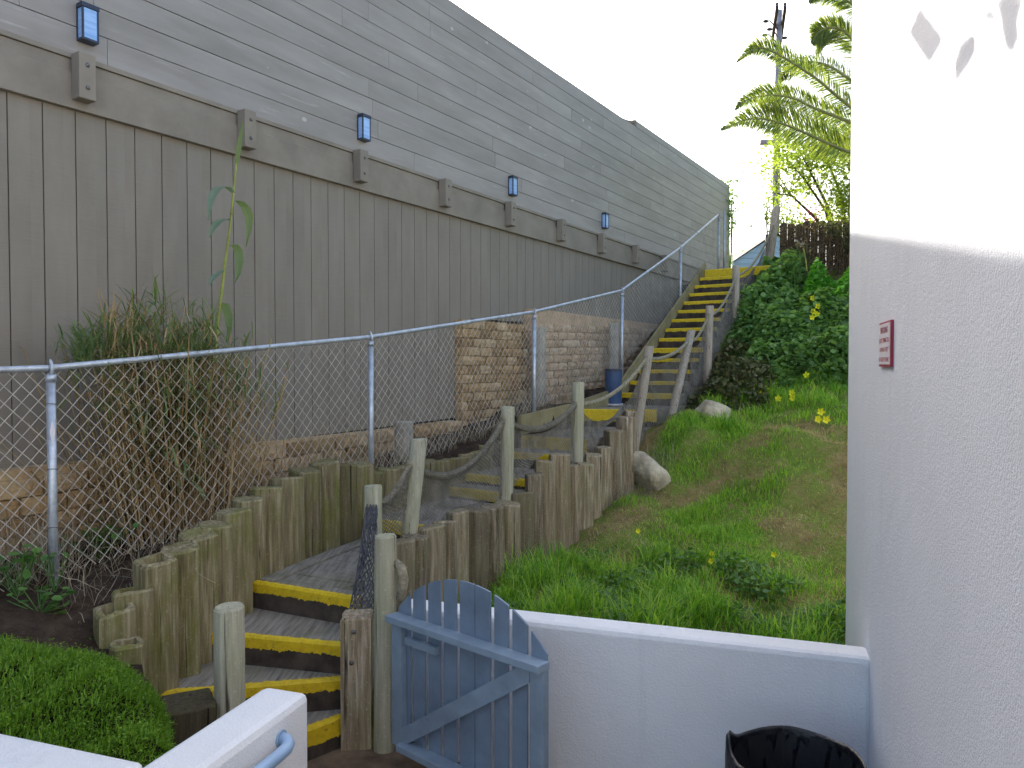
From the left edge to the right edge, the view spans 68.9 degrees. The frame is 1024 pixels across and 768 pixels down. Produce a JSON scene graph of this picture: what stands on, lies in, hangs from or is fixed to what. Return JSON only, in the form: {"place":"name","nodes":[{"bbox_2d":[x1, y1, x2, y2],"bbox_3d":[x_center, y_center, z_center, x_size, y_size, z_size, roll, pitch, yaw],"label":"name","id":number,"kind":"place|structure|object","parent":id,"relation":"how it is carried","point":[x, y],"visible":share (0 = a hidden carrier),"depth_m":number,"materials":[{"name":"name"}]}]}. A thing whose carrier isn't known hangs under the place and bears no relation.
{"place":"outdoors","nodes":[
{"label":"outdoors","id":0,"kind":"place"},
{"bbox_2d":[307,748,459,767],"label":"patio","id":1,"kind":"structure","parent":0,"point":[339,758],"depth_m":4.37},
{"bbox_2d":[213,602,244,719],"bbox_3d":[-1.451,1.701,3.841,0.153,1.132,0.152,0,1,0],"label":"round post","id":2,"kind":"object","parent":1,"relation":"on","point":[229,651],"visible":0.73,"depth_m":3.77,"materials":[{"name":"beige wood"}]},
{"bbox_2d":[374,533,395,753],"bbox_3d":[-0.764,1.576,4.489,0.140,1.351,0.132,0,1,0],"label":"gate post","id":3,"kind":"object","parent":1,"relation":"on","point":[384,575],"visible":0.84,"depth_m":4.43,"materials":[{"name":"beige wood"}]},
{"bbox_2d":[394,559,408,600],"bbox_3d":[-0.663,1.169,4.452,0.095,0.245,0.058,0,1,9],"label":"rope end","id":4,"kind":"object","parent":3,"relation":"hanging from","point":[400,566],"visible":0.99,"depth_m":4.43,"materials":[{"name":"beige fabric"}]},
{"bbox_2d":[385,579,548,767],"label":"picket gate","id":5,"kind":"structure","parent":3,"relation":"attached to","point":[481,690],"depth_m":3.99,"materials":[{"name":"blue paint"}]},
{"bbox_2d":[725,725,866,767],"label":"trash can","id":6,"kind":"object","parent":1,"relation":"on","point":[779,746],"visible":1,"depth_m":3.33,"materials":[{"name":"plastic"}]},
{"bbox_2d":[0,269,848,762],"bbox_3d":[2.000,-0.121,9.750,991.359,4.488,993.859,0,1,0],"label":"ground","id":7,"kind":"structure","parent":0,"point":[26,623],"depth_m":7.75,"materials":[{"name":"green plant"}]},
{"bbox_2d":[0,544,47,596],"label":"weed","id":8,"kind":"object","parent":7,"relation":"on","point":[29,559],"visible":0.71,"depth_m":4.37,"materials":[{"name":"green plant"}]},
{"bbox_2d":[6,585,75,613],"bbox_3d":[-2.695,1.227,4.241,0.403,0.186,0.190,0,1,0],"label":"weed","id":9,"kind":"object","parent":7,"relation":"on","point":[44,596],"visible":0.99,"depth_m":4.23,"materials":[{"name":"green plant"}]},
{"bbox_2d":[31,547,70,591],"bbox_3d":[-2.737,1.114,4.434,0.182,0.289,0.135,0,1,17],"label":"weed","id":10,"kind":"object","parent":7,"relation":"on","point":[39,549],"visible":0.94,"depth_m":4.45,"materials":[{"name":"green plant"}]},
{"bbox_2d":[0,734,141,767],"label":"planter wall","id":11,"kind":"structure","parent":7,"relation":"on","point":[16,752],"depth_m":2.77,"materials":[{"name":"white paint"}]},
{"bbox_2d":[0,633,178,767],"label":"shrub","id":12,"kind":"object","parent":7,"relation":"on","point":[92,701],"visible":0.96,"depth_m":3.21,"materials":[{"name":"green plant"}]},
{"bbox_2d":[60,509,138,560],"bbox_3d":[-2.855,1.040,5.116,0.482,0.386,0.406,-1,2,-36],"label":"weed","id":13,"kind":"object","parent":7,"relation":"on","point":[99,540],"visible":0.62,"depth_m":5.11,"materials":[{"name":"green plant"}]},
{"bbox_2d":[0,269,294,553],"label":"reed clump","id":14,"kind":"object","parent":7,"relation":"on","point":[118,346],"visible":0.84,"depth_m":5.42,"materials":[{"name":"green plant"}]},
{"bbox_2d":[159,688,216,754],"bbox_3d":[-1.632,1.929,3.770,0.249,0.679,0.259,-1,2,-31],"label":"dark stump","id":15,"kind":"object","parent":7,"relation":"on","point":[193,712],"visible":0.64,"depth_m":3.68,"materials":[{"name":"brown wood"}]},
{"bbox_2d":[144,688,306,767],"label":"stair parapet","id":16,"kind":"structure","parent":7,"relation":"on","point":[243,734],"depth_m":3.02,"materials":[{"name":"white paint"}]},
{"bbox_2d":[253,729,294,767],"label":"handrail","id":17,"kind":"object","parent":16,"relation":"attached to","point":[285,742],"visible":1,"depth_m":3.00,"materials":[{"name":"blue metal"}]},
{"bbox_2d":[204,121,252,479],"bbox_3d":[-2.289,-0.706,6.019,0.100,2.927,0.442,1,2,32],"label":"tall cane","id":18,"kind":"object","parent":7,"relation":"on","point":[238,251],"visible":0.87,"depth_m":6.03,"materials":[{"name":"green plant"}]},
{"bbox_2d":[0,420,461,556],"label":"block wall","id":19,"kind":"structure","parent":7,"relation":"on","point":[23,494],"depth_m":5.51,"materials":[{"name":"beige brick"}]},
{"bbox_2d":[93,459,373,697],"bbox_3d":[-1.835,1.434,5.486,0.435,1.527,3.092,0,1,15],"label":"log palisade","id":20,"kind":"object","parent":7,"relation":"on","point":[156,621],"visible":0.63,"depth_m":4.99,"materials":[{"name":"brown wood"}]},
{"bbox_2d":[0,381,680,622],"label":"straw","id":21,"kind":"object","parent":7,"relation":"on","point":[40,542],"visible":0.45,"depth_m":5.36,"materials":[{"name":"brown plant"}]},
{"bbox_2d":[340,609,373,750],"bbox_3d":[-0.945,1.825,4.557,0.187,0.851,0.199,0,1,-7],"label":"bolted timber","id":22,"kind":"object","parent":7,"relation":"on","point":[356,662],"visible":0.98,"depth_m":4.47,"materials":[{"name":"wood"}]},
{"bbox_2d":[0,210,725,591],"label":"chain link fence","id":23,"kind":"object","parent":7,"relation":"on","point":[50,406],"visible":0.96,"depth_m":6.16,"materials":[{"name":"metal"}]},
{"bbox_2d":[0,0,728,468],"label":"wood sided building","id":24,"kind":"structure","parent":7,"relation":"on","point":[118,144],"depth_m":7.56,"materials":[{"name":"wood"}]},
{"bbox_2d":[76,1,99,46],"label":"wall lantern","id":25,"kind":"object","parent":24,"relation":"attached to","point":[87,22],"depth_m":5.56,"materials":[{"name":"glass"}]},
{"bbox_2d":[357,113,370,142],"bbox_3d":[-1.597,-2.768,8.072,0.089,0.274,0.132,1,2,32],"label":"wall lantern","id":26,"kind":"object","parent":24,"relation":"attached to","point":[363,127],"depth_m":8.04,"materials":[{"name":"glass"}]},
{"bbox_2d":[508,175,517,196],"bbox_3d":[0.016,-2.813,10.613,0.089,0.274,0.132,1,2,32],"label":"wall lantern","id":27,"kind":"object","parent":24,"relation":"attached to","point":[512,185],"depth_m":10.58,"materials":[{"name":"glass"}]},
{"bbox_2d":[602,212,608,228],"bbox_3d":[1.650,-2.884,13.188,0.089,0.274,0.132,1,2,32],"label":"wall lantern","id":28,"kind":"object","parent":24,"relation":"attached to","point":[605,220],"depth_m":13.15,"materials":[{"name":"glass"}]},
{"bbox_2d":[721,179,747,267],"bbox_3d":[5.695,-3.975,19.673,1.029,2.794,0.678,1,1,22],"label":"climbing vine","id":29,"kind":"object","parent":24,"relation":"attached to","point":[731,208],"visible":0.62,"depth_m":19.61,"materials":[{"name":"green plant"}]},
{"bbox_2d":[364,484,381,649],"bbox_3d":[-1.013,1.395,5.430,0.133,1.326,0.139,1,2,32],"label":"rope post","id":30,"kind":"object","parent":7,"relation":"on","point":[373,494],"visible":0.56,"depth_m":5.37,"materials":[{"name":"grey wood"}]},
{"bbox_2d":[349,504,377,612],"bbox_3d":[-0.935,1.151,4.981,0.200,0.571,0.781,0,1,-2],"label":"hanging net","id":31,"kind":"object","parent":30,"relation":"hanging from","point":[370,520],"visible":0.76,"depth_m":5.00,"materials":[{"name":"black fabric"}]},
{"bbox_2d":[394,421,412,461],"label":"retaining post","id":32,"kind":"object","parent":7,"relation":"on","point":[404,435],"visible":0.56,"depth_m":7.84,"materials":[{"name":"concrete"}]},
{"bbox_2d":[374,445,492,513],"bbox_3d":[-0.784,1.073,7.675,0.259,0.760,1.988,1,2,32],"label":"log palisade","id":33,"kind":"object","parent":7,"relation":"on","point":[387,478],"visible":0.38,"depth_m":7.46,"materials":[{"name":"brown wood"}]},
{"bbox_2d":[160,262,769,760],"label":"timber steps","id":34,"kind":"structure","parent":7,"relation":"on","point":[292,628],"depth_m":5.23,"materials":[{"name":"grey wood"}]},
{"bbox_2d":[605,369,622,405],"bbox_3d":[1.522,0.043,11.204,0.300,0.546,0.300,0,1,0],"label":"barrel","id":35,"kind":"object","parent":34,"relation":"on","point":[613,379],"visible":0.91,"depth_m":11.09,"materials":[{"name":"blue plastic"}]},
{"bbox_2d":[455,319,527,425],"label":"block wall","id":36,"kind":"structure","parent":7,"relation":"on","point":[494,355],"depth_m":10.03,"materials":[{"name":"beige brick"}]},
{"bbox_2d":[499,406,514,500],"bbox_3d":[-0.050,0.835,6.932,0.133,1.259,0.169,1,2,32],"label":"rope post","id":37,"kind":"object","parent":7,"relation":"on","point":[507,448],"visible":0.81,"depth_m":6.88,"materials":[{"name":"grey wood"}]},
{"bbox_2d":[405,420,504,521],"bbox_3d":[-0.445,0.702,6.338,0.099,0.801,1.414,1,2,32],"label":"netted rope","id":38,"kind":"object","parent":37,"relation":"attached to","point":[463,470],"visible":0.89,"depth_m":6.44,"materials":[{"name":"grey fabric"}]},
{"bbox_2d":[500,403,576,486],"bbox_3d":[0.296,0.603,7.504,0.099,0.823,1.510,1,2,32],"label":"netted rope","id":39,"kind":"object","parent":37,"relation":"hanging from","point":[558,422],"visible":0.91,"depth_m":7.51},
{"bbox_2d":[396,411,636,611],"bbox_3d":[0.309,1.310,7.316,0.319,1.886,4.454,1,2,32],"label":"log palisade","id":40,"kind":"object","parent":7,"relation":"on","point":[561,498],"visible":0.69,"depth_m":6.89,"materials":[{"name":"brown wood"}]},
{"bbox_2d":[400,438,426,536],"bbox_3d":[-0.779,0.990,5.787,0.130,1.122,0.318,1,2,32],"label":"rope post","id":41,"kind":"object","parent":40,"relation":"attached to","point":[417,452],"visible":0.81,"depth_m":5.76,"materials":[{"name":"wood"}]},
{"bbox_2d":[382,463,412,533],"bbox_3d":[-0.909,0.872,5.604,0.093,0.542,0.452,1,2,32],"label":"netted rope","id":42,"kind":"object","parent":41,"relation":"hanging from","point":[389,498],"visible":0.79,"depth_m":5.66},
{"bbox_2d":[536,327,545,406],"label":"retaining post","id":43,"kind":"object","parent":7,"relation":"on","point":[540,344],"visible":0.45,"depth_m":10.41,"materials":[{"name":"concrete"}]},
{"bbox_2d":[518,404,571,434],"bbox_3d":[0.442,0.444,9.603,0.050,0.326,1.296,1,2,32],"label":"curb plank","id":44,"kind":"object","parent":7,"relation":"on","point":[540,417],"visible":0.56,"depth_m":9.45,"materials":[{"name":"brown wood"}]},
{"bbox_2d":[571,382,583,463],"bbox_3d":[0.710,0.592,8.128,0.133,1.234,0.158,1,2,32],"label":"rope post","id":45,"kind":"object","parent":7,"relation":"on","point":[578,415],"visible":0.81,"depth_m":8.07,"materials":[{"name":"grey wood"}]},
{"bbox_2d":[571,391,608,408],"bbox_3d":[1.125,0.302,10.675,0.051,0.374,1.126,1,2,32],"label":"curb plank","id":46,"kind":"object","parent":7,"relation":"on","point":[605,403],"visible":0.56,"depth_m":10.83,"materials":[{"name":"brown wood"}]},
{"bbox_2d":[523,308,659,403],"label":"block wall","id":47,"kind":"structure","parent":7,"relation":"on","point":[598,382],"depth_m":12.05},
{"bbox_2d":[373,340,847,667],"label":"grass","id":48,"kind":"structure","parent":7,"relation":"on","point":[544,573],"depth_m":6.63,"materials":[{"name":"green plant"}]},
{"bbox_2d":[609,323,619,368],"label":"retaining post","id":49,"kind":"object","parent":7,"relation":"on","point":[614,339],"visible":0.58,"depth_m":12.67,"materials":[{"name":"concrete"}]},
{"bbox_2d":[411,599,869,767],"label":"garden wall","id":50,"kind":"structure","parent":7,"relation":"on","point":[623,694],"depth_m":3.96,"materials":[{"name":"white paint"}]},
{"bbox_2d":[635,346,653,450],"bbox_3d":[1.627,0.383,9.565,0.127,1.754,0.809,1,2,32],"label":"rope post","id":51,"kind":"object","parent":7,"relation":"on","point":[645,377],"visible":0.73,"depth_m":9.61,"materials":[{"name":"grey wood"}]},
{"bbox_2d":[572,357,647,451],"bbox_3d":[1.217,0.360,8.951,0.087,1.452,2.093,1,2,32],"label":"netted rope","id":52,"kind":"object","parent":51,"relation":"attached to","point":[598,426],"visible":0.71,"depth_m":8.88,"materials":[{"name":"grey fabric"}]},
{"bbox_2d":[632,451,670,490],"bbox_3d":[1.664,1.050,8.923,0.444,0.509,0.457,-1,2,-40],"label":"boulder","id":53,"kind":"object","parent":7,"relation":"on","point":[645,466],"visible":0.84,"depth_m":8.76,"materials":[{"name":"grey stone"}]},
{"bbox_2d":[491,543,845,644],"bbox_3d":[1.621,1.743,5.027,4.235,0.566,2.891,1,2,32],"label":"clover","id":54,"kind":"object","parent":7,"relation":"on","point":[757,591],"visible":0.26,"depth_m":5.99,"materials":[{"name":"green plant"}]},
{"bbox_2d":[508,390,847,634],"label":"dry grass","id":55,"kind":"structure","parent":7,"relation":"on","point":[777,429],"depth_m":7.66,"materials":[{"name":"green plant"}]},
{"bbox_2d":[668,330,695,414],"bbox_3d":[2.371,0.121,10.731,0.126,1.842,1.354,1,2,32],"label":"rope post","id":56,"kind":"object","parent":7,"relation":"on","point":[679,382],"visible":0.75,"depth_m":10.82,"materials":[{"name":"grey wood"}]},
{"bbox_2d":[644,340,688,429],"bbox_3d":[2.190,-0.037,10.475,0.086,1.253,1.714,1,2,32],"label":"netted rope","id":57,"kind":"object","parent":56,"relation":"attached to","point":[683,346],"visible":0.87,"depth_m":10.38,"materials":[{"name":"grey fabric"}]},
{"bbox_2d":[703,305,713,385],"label":"rope post","id":58,"kind":"object","parent":7,"relation":"on","point":[709,339],"visible":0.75,"depth_m":11.87,"materials":[{"name":"grey wood"}]},
{"bbox_2d":[688,313,709,403],"bbox_3d":[2.869,-0.407,11.543,0.087,1.427,0.956,1,2,32],"label":"netted rope","id":59,"kind":"object","parent":58,"relation":"attached to","point":[700,361],"visible":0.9,"depth_m":11.62,"materials":[{"name":"grey fabric"}]},
{"bbox_2d":[694,400,730,420],"bbox_3d":[2.719,0.392,10.154,0.480,0.364,0.344,0,1,0],"label":"boulder","id":60,"kind":"object","parent":7,"relation":"on","point":[708,407],"visible":0.55,"depth_m":10.01,"materials":[{"name":"grey stone"}]},
{"bbox_2d":[682,338,782,412],"bbox_3d":[3.601,-0.173,11.689,1.320,1.170,2.071,1,2,32],"label":"leafy bush","id":61,"kind":"object","parent":7,"relation":"on","point":[730,366],"visible":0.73,"depth_m":11.30,"materials":[{"name":"green plant"}]},
{"bbox_2d":[732,265,739,329],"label":"rope post","id":62,"kind":"object","parent":7,"relation":"on","point":[736,271],"visible":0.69,"depth_m":13.13,"materials":[{"name":"grey wood"}]},
{"bbox_2d":[706,277,735,359],"bbox_3d":[3.525,-1.086,12.560,0.085,1.707,1.620,1,2,32],"label":"netted rope","id":63,"kind":"object","parent":62,"relation":"attached to","point":[724,310],"visible":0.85,"depth_m":12.70,"materials":[{"name":"grey fabric"}]},
{"bbox_2d":[731,233,779,267],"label":"pale blue house","id":64,"kind":"structure","parent":7,"relation":"on","point":[747,256],"depth_m":22.90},
{"bbox_2d":[720,244,812,354],"bbox_3d":[4.686,-1.522,13.511,1.203,2.310,2.799,1,2,32],"label":"leafy bush","id":65,"kind":"object","parent":7,"relation":"on","point":[778,271],"visible":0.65,"depth_m":13.37,"materials":[{"name":"green plant"}]},
{"bbox_2d":[764,206,769,255],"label":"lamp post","id":66,"kind":"object","parent":7,"relation":"on","point":[766,235],"visible":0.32,"depth_m":18.89,"materials":[{"name":"white metal"}]},
{"bbox_2d":[759,2,786,232],"bbox_3d":[9.006,-7.490,25.872,0.867,10.722,2.570,0,1,14],"label":"utility pole","id":67,"kind":"object","parent":7,"relation":"on","point":[778,23],"visible":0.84,"depth_m":25.64,"materials":[{"name":"grey wood"}]},
{"bbox_2d":[766,206,780,261],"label":"rope post","id":68,"kind":"object","parent":7,"relation":"on","point":[775,216],"visible":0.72,"depth_m":15.36,"materials":[{"name":"grey wood"}]},
{"bbox_2d":[739,225,773,306],"bbox_3d":[4.646,-2.236,14.301,0.087,2.074,2.771,1,2,32],"label":"netted rope","id":69,"kind":"object","parent":68,"relation":"attached to","point":[749,277],"visible":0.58,"depth_m":14.34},
{"bbox_2d":[720,0,851,167],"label":"palm tree","id":70,"kind":"object","parent":7,"relation":"on","point":[835,141],"visible":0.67,"depth_m":13.03,"materials":[{"name":"green plant"}]},
{"bbox_2d":[731,281,848,389],"bbox_3d":[5.344,-0.817,11.808,3.353,2.017,2.406,1,2,32],"label":"leafy bush","id":71,"kind":"object","parent":7,"relation":"on","point":[800,345],"visible":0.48,"depth_m":11.79,"materials":[{"name":"green plant"}]},
{"bbox_2d":[795,231,810,270],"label":"dried flower stalk","id":72,"kind":"object","parent":71,"relation":"in","point":[799,244],"visible":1,"depth_m":13.34,"materials":[{"name":"plant"}]},
{"bbox_2d":[740,107,850,237],"bbox_3d":[7.231,-4.080,16.130,4.394,3.832,2.634,0,1,0],"label":"sunlit tree","id":73,"kind":"object","parent":7,"relation":"on","point":[841,202],"visible":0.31,"depth_m":16.18,"materials":[{"name":"green plant"}]},
{"bbox_2d":[780,220,849,272],"bbox_3d":[7.370,-2.325,13.368,4.963,1.599,0.060,1,2,32],"label":"board fence","id":74,"kind":"object","parent":7,"relation":"on","point":[805,223],"visible":0.15,"depth_m":14.29,"materials":[{"name":"brown wood"}]},
{"bbox_2d":[778,218,849,286],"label":"hanging vines","id":75,"kind":"object","parent":74,"relation":"hanging from","point":[834,246],"visible":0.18,"depth_m":13.98,"materials":[{"name":"plant"}]},
{"bbox_2d":[797,200,843,222],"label":"bougainvillea","id":76,"kind":"object","parent":74,"relation":"attached to","point":[807,219],"visible":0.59,"depth_m":14.89,"materials":[{"name":"plant"}]},
{"bbox_2d":[815,415,822,427],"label":"yellow flower","id":77,"kind":"object","parent":7,"relation":"on","point":[818,420],"visible":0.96,"depth_m":9.40,"materials":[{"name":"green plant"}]},
{"bbox_2d":[817,408,824,415],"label":"yellow flower","id":78,"kind":"object","parent":7,"relation":"on","point":[820,412],"visible":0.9,"depth_m":9.60,"materials":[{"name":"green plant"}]},
{"bbox_2d":[797,257,849,331],"bbox_3d":[5.590,-1.478,12.882,1.487,1.564,1.483,1,2,32],"label":"leafy bush","id":79,"kind":"object","parent":7,"relation":"on","point":[815,280],"visible":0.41,"depth_m":13.13,"materials":[{"name":"green plant"}]},
{"bbox_2d":[822,416,830,428],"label":"yellow flower","id":80,"kind":"object","parent":7,"relation":"on","point":[826,419],"visible":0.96,"depth_m":9.32,"materials":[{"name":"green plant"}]},
{"bbox_2d":[845,0,1023,767],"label":"white building","id":81,"kind":"structure","parent":7,"relation":"on","point":[935,556],"depth_m":2.31,"materials":[{"name":"paint"}]},
{"bbox_2d":[879,320,893,366],"bbox_3d":[1.615,-0.172,3.227,0.015,0.193,0.305,0,1,18],"label":"wall sign","id":82,"kind":"object","parent":81,"relation":"attached to","point":[886,341],"visible":1,"depth_m":3.17,"materials":[{"name":"metal"}]},
{"bbox_2d":[451,0,851,253],"label":"sky","id":83,"kind":"structure","parent":0,"point":[670,67],"materials":[{"name":"white"}]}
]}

